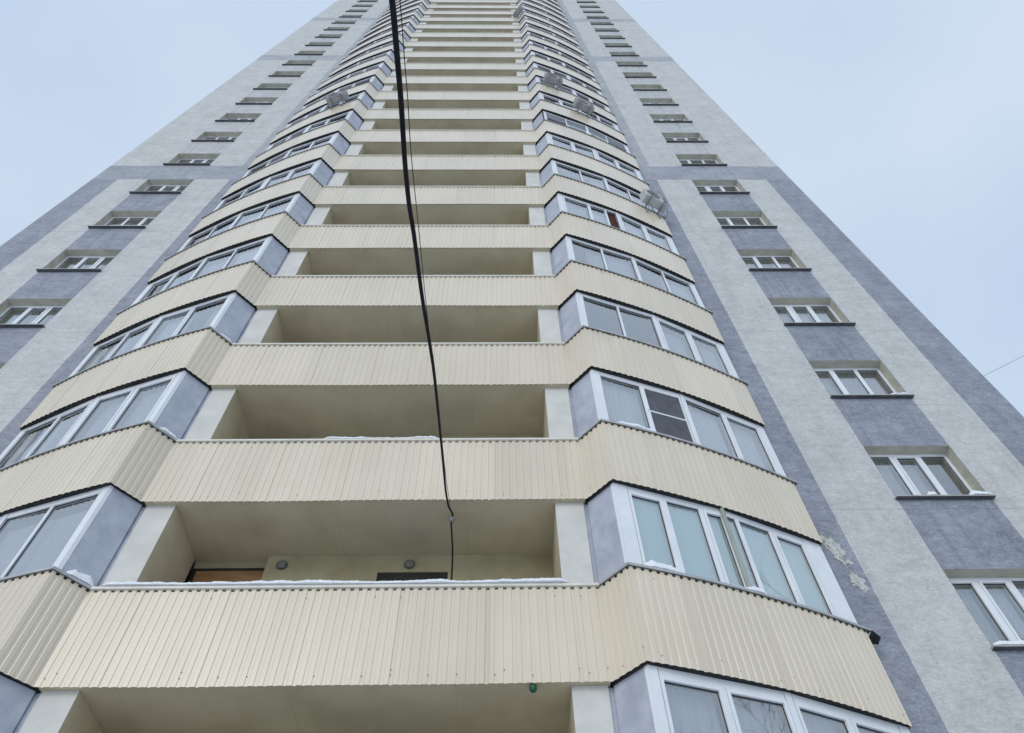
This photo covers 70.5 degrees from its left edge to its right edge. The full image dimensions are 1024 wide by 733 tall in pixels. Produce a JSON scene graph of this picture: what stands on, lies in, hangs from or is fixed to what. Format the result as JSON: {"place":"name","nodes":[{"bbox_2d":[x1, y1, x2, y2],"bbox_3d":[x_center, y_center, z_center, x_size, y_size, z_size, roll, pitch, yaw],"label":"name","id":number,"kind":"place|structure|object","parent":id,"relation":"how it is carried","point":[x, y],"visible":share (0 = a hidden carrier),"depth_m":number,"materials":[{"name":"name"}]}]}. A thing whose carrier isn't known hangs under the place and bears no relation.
{"place":"outdoors","nodes":[
{"label":"outdoors","id":0,"kind":"place"},
{"bbox_2d":[0,0,1023,732],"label":"apartment tower","id":1,"kind":"structure","parent":0,"point":[752,336],"depth_m":12.51,"materials":[{"name":"paint"}]},
{"bbox_2d":[0,299,70,327],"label":"window","id":2,"kind":"structure","parent":1,"relation":"in","point":[17,320],"depth_m":17.40,"materials":[{"name":"white plastic"}]},
{"bbox_2d":[36,250,121,271],"bbox_3d":[-11.376,-2.671,19.264,1.640,1.398,0.514,0,-56,-1],"label":"window","id":3,"kind":"structure","parent":1,"relation":"in","point":[54,266],"depth_m":19.68,"materials":[{"name":"white plastic"}]},
{"bbox_2d":[66,569,93,585],"bbox_3d":[-5.281,2.581,8.850,0.194,0.154,0.384,-36,-63,21],"label":"snow lump","id":4,"kind":"object","parent":1,"relation":"on","point":[87,579],"visible":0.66,"depth_m":8.79,"materials":[{"name":"white snow"}]},
{"bbox_2d":[88,211,161,228],"bbox_3d":[-11.416,-4.227,21.592,1.640,1.398,0.514,0,-56,-1],"label":"window","id":5,"kind":"structure","parent":1,"relation":"in","point":[104,223],"depth_m":22.06,"materials":[{"name":"white plastic"}]},
{"bbox_2d":[129,179,193,193],"bbox_3d":[-11.456,-5.783,23.919,1.640,1.398,0.514,0,-56,-1],"label":"window","id":6,"kind":"structure","parent":1,"relation":"in","point":[176,184],"depth_m":24.39,"materials":[{"name":"white plastic"}]},
{"bbox_2d":[160,427,176,438],"bbox_3d":[-5.311,1.044,11.163,0.180,0.108,0.360,-36,-63,21],"label":"snow lump","id":7,"kind":"object","parent":1,"relation":"on","point":[168,431],"visible":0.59,"depth_m":11.10,"materials":[{"name":"white snow"}]},
{"bbox_2d":[163,153,219,164],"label":"window","id":8,"kind":"structure","parent":1,"relation":"in","point":[192,157],"depth_m":26.73,"materials":[{"name":"white plastic"}]},
{"bbox_2d":[191,132,242,141],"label":"window","id":9,"kind":"structure","parent":1,"relation":"in","point":[206,136],"depth_m":29.06,"materials":[{"name":"white plastic"}]},
{"bbox_2d":[215,113,261,121],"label":"window","id":10,"kind":"structure","parent":1,"relation":"in","point":[228,117],"depth_m":31.37,"materials":[{"name":"white plastic"}]},
{"bbox_2d":[235,97,278,104],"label":"window","id":11,"kind":"structure","parent":1,"relation":"in","point":[247,100],"depth_m":33.71,"materials":[{"name":"white plastic"}]},
{"bbox_2d":[253,83,292,89],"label":"window","id":12,"kind":"structure","parent":1,"relation":"in","point":[264,86],"depth_m":36.03,"materials":[{"name":"white plastic"}]},
{"bbox_2d":[276,560,287,569],"bbox_3d":[-3.361,2.891,10.575,0.156,0.156,0.060,0,-56,-1],"label":"wall lamp","id":13,"kind":"object","parent":1,"relation":"attached to","point":[282,565],"visible":1,"depth_m":10.54,"materials":[{"name":"glass"}]},
{"bbox_2d":[268,71,304,76],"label":"window","id":14,"kind":"structure","parent":1,"relation":"in","point":[278,73],"depth_m":38.36,"materials":[{"name":"grey glass"}]},
{"bbox_2d":[282,60,316,64],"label":"window","id":15,"kind":"structure","parent":1,"relation":"in","point":[291,62],"depth_m":40.70,"materials":[{"name":"grey glass"}]},
{"bbox_2d":[294,51,325,54],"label":"window","id":16,"kind":"structure","parent":1,"relation":"in","point":[300,52],"depth_m":43.03,"materials":[{"name":"grey glass"}]},
{"bbox_2d":[305,42,334,45],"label":"window","id":17,"kind":"structure","parent":1,"relation":"in","point":[311,43],"depth_m":45.35,"materials":[{"name":"grey glass"}]},
{"bbox_2d":[315,34,342,37],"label":"window","id":18,"kind":"structure","parent":1,"relation":"in","point":[320,35],"depth_m":46.52,"materials":[{"name":"grey glass"}]},
{"bbox_2d":[101,578,568,585],"bbox_3d":[-2.162,2.699,8.944,5.770,0.089,0.227,0,-56,-1],"label":"snow lump","id":19,"kind":"object","parent":1,"relation":"on","point":[336,582],"visible":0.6,"depth_m":8.87,"materials":[{"name":"white snow"}]},
{"bbox_2d":[323,27,349,30],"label":"window","id":20,"kind":"structure","parent":1,"relation":"in","point":[329,28],"depth_m":49.98,"materials":[{"name":"grey glass"}]},
{"bbox_2d":[326,89,348,108],"bbox_3d":[-6.572,-10.062,27.375,0.848,0.960,0.470,-16,-57,9],"label":"air conditioner","id":21,"kind":"object","parent":1,"relation":"attached to","point":[337,97],"visible":0.99,"depth_m":27.30,"materials":[{"name":"grey metal"}]},
{"bbox_2d":[331,21,356,23],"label":"window","id":22,"kind":"structure","parent":1,"relation":"in","point":[336,22],"depth_m":51.16,"materials":[{"name":"grey glass"}]},
{"bbox_2d":[339,15,362,17],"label":"window","id":23,"kind":"structure","parent":1,"relation":"in","point":[343,16],"depth_m":53.49,"materials":[{"name":"grey glass"}]},
{"bbox_2d":[346,9,368,11],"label":"window","id":24,"kind":"structure","parent":1,"relation":"in","point":[350,10],"depth_m":56.97,"materials":[{"name":"grey glass"}]},
{"bbox_2d":[352,4,373,6],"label":"window","id":25,"kind":"structure","parent":1,"relation":"in","point":[356,5],"depth_m":59.29,"materials":[{"name":"grey glass"}]},
{"bbox_2d":[357,0,377,1],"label":"window","id":26,"kind":"structure","parent":1,"relation":"in","point":[360,0],"depth_m":60.47,"materials":[{"name":"grey glass"}]},
{"bbox_2d":[323,436,436,438],"bbox_3d":[-2.042,1.148,11.272,1.850,0.081,0.178,0,-56,-1],"label":"snow lump","id":27,"kind":"object","parent":1,"relation":"on","point":[331,437],"visible":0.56,"depth_m":11.20,"materials":[{"name":"white snow"}]},
{"bbox_2d":[404,560,414,568],"bbox_3d":[-1.501,2.885,10.603,0.156,0.156,0.060,0,-56,-1],"label":"wall lamp","id":28,"kind":"object","parent":1,"relation":"attached to","point":[409,564],"visible":1,"depth_m":10.57,"materials":[{"name":"glass"}]},
{"bbox_2d":[389,0,454,579],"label":"cable","id":29,"kind":"object","parent":1,"relation":"attached to","point":[394,23],"visible":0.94,"depth_m":3.96,"materials":[{"name":"black rubber"}]},
{"bbox_2d":[399,0,450,507],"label":"wire","id":30,"kind":"object","parent":29,"relation":"attached to","point":[413,175],"visible":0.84,"depth_m":5.35,"materials":[{"name":"black rubber"}]},
{"bbox_2d":[513,5,524,18],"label":"air conditioner","id":31,"kind":"object","parent":1,"relation":"attached to","point":[518,11],"visible":0.99,"depth_m":46.05,"materials":[{"name":"grey metal"}]},
{"bbox_2d":[529,683,536,692],"bbox_3d":[0.228,3.471,7.819,0.090,0.099,0.090,0,-56,-1],"label":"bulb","id":32,"kind":"object","parent":1,"relation":"on","point":[532,687],"visible":1,"depth_m":7.79,"materials":[{"name":"green glass"}]},
{"bbox_2d":[543,72,563,90],"bbox_3d":[1.722,-11.675,29.808,0.848,0.960,0.470,15,-58,-10],"label":"air conditioner","id":33,"kind":"object","parent":1,"relation":"attached to","point":[552,79],"visible":0.98,"depth_m":29.72,"materials":[{"name":"grey metal"}]},
{"bbox_2d":[573,98,594,118],"bbox_3d":[2.769,-9.823,27.695,0.848,0.960,0.470,18,-58,-12],"label":"air conditioner","id":34,"kind":"object","parent":1,"relation":"attached to","point":[583,106],"visible":0.98,"depth_m":27.61,"materials":[{"name":"grey metal"}]},
{"bbox_2d":[576,1,595,2],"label":"window","id":35,"kind":"structure","parent":1,"relation":"in","point":[576,1],"depth_m":61.20,"materials":[{"name":"grey glass"}]},
{"bbox_2d":[579,5,599,7],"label":"window","id":36,"kind":"structure","parent":1,"relation":"in","point":[581,6],"depth_m":59.57,"materials":[{"name":"grey glass"}]},
{"bbox_2d":[582,10,603,12],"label":"window","id":37,"kind":"structure","parent":1,"relation":"in","point":[584,11],"depth_m":57.24,"materials":[{"name":"grey glass"}]},
{"bbox_2d":[586,16,608,18],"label":"window","id":38,"kind":"structure","parent":1,"relation":"in","point":[588,17],"depth_m":53.76,"materials":[{"name":"grey glass"}]},
{"bbox_2d":[590,22,613,24],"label":"window","id":39,"kind":"structure","parent":1,"relation":"in","point":[592,23],"depth_m":51.44,"materials":[{"name":"grey glass"}]},
{"bbox_2d":[594,28,618,31],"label":"window","id":40,"kind":"structure","parent":1,"relation":"in","point":[596,29],"depth_m":49.13,"materials":[{"name":"grey glass"}]},
{"bbox_2d":[598,35,624,38],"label":"window","id":41,"kind":"structure","parent":1,"relation":"in","point":[601,36],"depth_m":47.95,"materials":[{"name":"grey glass"}]},
{"bbox_2d":[604,43,631,46],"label":"window","id":42,"kind":"structure","parent":1,"relation":"in","point":[606,44],"depth_m":45.63,"materials":[{"name":"grey glass"}]},
{"bbox_2d":[609,52,638,55],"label":"window","id":43,"kind":"structure","parent":1,"relation":"in","point":[612,53],"depth_m":43.31,"materials":[{"name":"grey glass"}]},
{"bbox_2d":[615,61,646,66],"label":"window","id":44,"kind":"structure","parent":1,"relation":"in","point":[620,63],"depth_m":40.96,"materials":[{"name":"grey glass"}]},
{"bbox_2d":[619,421,656,431],"bbox_3d":[1.920,0.940,11.226,0.765,0.121,0.139,15,-58,-11],"label":"snow lump","id":45,"kind":"object","parent":1,"relation":"on","point":[637,425],"visible":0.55,"depth_m":11.16,"materials":[{"name":"white snow"}]},
{"bbox_2d":[622,72,656,77],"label":"window","id":46,"kind":"structure","parent":1,"relation":"in","point":[627,74],"depth_m":38.63,"materials":[{"name":"grey glass"}]},
{"bbox_2d":[630,84,666,90],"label":"window","id":47,"kind":"structure","parent":1,"relation":"in","point":[636,87],"depth_m":36.32,"materials":[{"name":"white plastic"}]},
{"bbox_2d":[639,188,668,218],"bbox_3d":[4.157,-4.681,21.051,0.848,0.960,0.470,23,-60,-15],"label":"air conditioner","id":48,"kind":"object","parent":1,"relation":"attached to","point":[659,203],"visible":1,"depth_m":20.97,"materials":[{"name":"grey metal"}]},
{"bbox_2d":[639,98,678,105],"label":"window","id":49,"kind":"structure","parent":1,"relation":"in","point":[645,101],"depth_m":34.00,"materials":[{"name":"white plastic"}]},
{"bbox_2d":[644,560,679,571],"bbox_3d":[1.835,2.462,8.880,0.502,0.133,0.132,14,-58,-10],"label":"snow lump","id":50,"kind":"object","parent":1,"relation":"on","point":[656,564],"visible":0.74,"depth_m":8.82,"materials":[{"name":"white snow"}]},
{"bbox_2d":[649,114,692,122],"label":"window","id":51,"kind":"structure","parent":1,"relation":"in","point":[657,118],"depth_m":31.67,"materials":[{"name":"white plastic"}]},
{"bbox_2d":[662,133,708,142],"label":"window","id":52,"kind":"structure","parent":1,"relation":"in","point":[669,137],"depth_m":29.34,"materials":[{"name":"white plastic"}]},
{"bbox_2d":[675,154,726,165],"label":"window","id":53,"kind":"structure","parent":1,"relation":"in","point":[688,158],"depth_m":27.01,"materials":[{"name":"white plastic"}]},
{"bbox_2d":[692,180,749,193],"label":"window","id":54,"kind":"structure","parent":1,"relation":"in","point":[706,184],"depth_m":24.68,"materials":[{"name":"white plastic"}]},
{"bbox_2d":[712,211,777,227],"bbox_3d":[6.932,-4.282,21.870,1.640,1.398,0.514,0,-56,-1],"label":"window","id":55,"kind":"structure","parent":1,"relation":"in","point":[728,216],"depth_m":22.36,"materials":[{"name":"white plastic"}]},
{"bbox_2d":[747,586,766,593],"bbox_3d":[3.047,2.820,9.124,0.378,0.106,0.131,20,-59,-14],"label":"snow lump","id":56,"kind":"object","parent":1,"relation":"on","point":[755,588],"visible":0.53,"depth_m":9.07,"materials":[{"name":"white snow"}]},
{"bbox_2d":[736,249,811,270],"bbox_3d":[6.972,-2.726,19.543,1.640,1.398,0.514,0,-56,-1],"label":"window","id":57,"kind":"structure","parent":1,"relation":"in","point":[754,254],"depth_m":20.02,"materials":[{"name":"white plastic"}]},
{"bbox_2d":[768,297,855,325],"bbox_3d":[7.012,-1.170,17.215,1.640,1.398,0.515,0,-56,-1],"label":"window","id":58,"kind":"structure","parent":1,"relation":"in","point":[799,318],"depth_m":17.66,"materials":[{"name":"white plastic"}]},
{"bbox_2d":[809,360,913,398],"bbox_3d":[7.052,0.386,14.888,1.640,1.398,0.514,0,-56,-1],"label":"window","id":59,"kind":"structure","parent":1,"relation":"in","point":[856,386],"depth_m":15.28,"materials":[{"name":"white plastic"}]},
{"bbox_2d":[864,446,995,499],"bbox_3d":[7.092,1.943,12.560,1.640,1.398,0.515,0,-56,-1],"label":"window","id":60,"kind":"structure","parent":1,"relation":"in","point":[917,489],"depth_m":12.84,"materials":[{"name":"white plastic"}]},
{"bbox_2d":[927,491,936,494],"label":"snow lump","id":61,"kind":"object","parent":1,"relation":"on","point":[931,493],"visible":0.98,"depth_m":11.89,"materials":[{"name":"white snow"}]},
{"bbox_2d":[969,490,991,494],"bbox_3d":[7.712,2.097,11.957,0.390,0.130,0.134,0,-56,-1],"label":"snow lump","id":62,"kind":"object","parent":1,"relation":"on","point":[973,492],"visible":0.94,"depth_m":11.89,"materials":[{"name":"white snow"}]},
{"bbox_2d":[943,568,1023,650],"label":"window","id":63,"kind":"structure","parent":1,"relation":"in","point":[982,581],"depth_m":10.63,"materials":[{"name":"white plastic"}]},
{"bbox_2d":[993,640,1023,644],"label":"snow lump","id":64,"kind":"object","parent":1,"relation":"on","point":[1009,642],"visible":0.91,"depth_m":9.55,"materials":[{"name":"white snow"}]},
{"bbox_2d":[0,0,1023,416],"label":"sky","id":65,"kind":"structure","parent":0,"point":[902,121],"materials":[{"name":"blue"}]}
]}

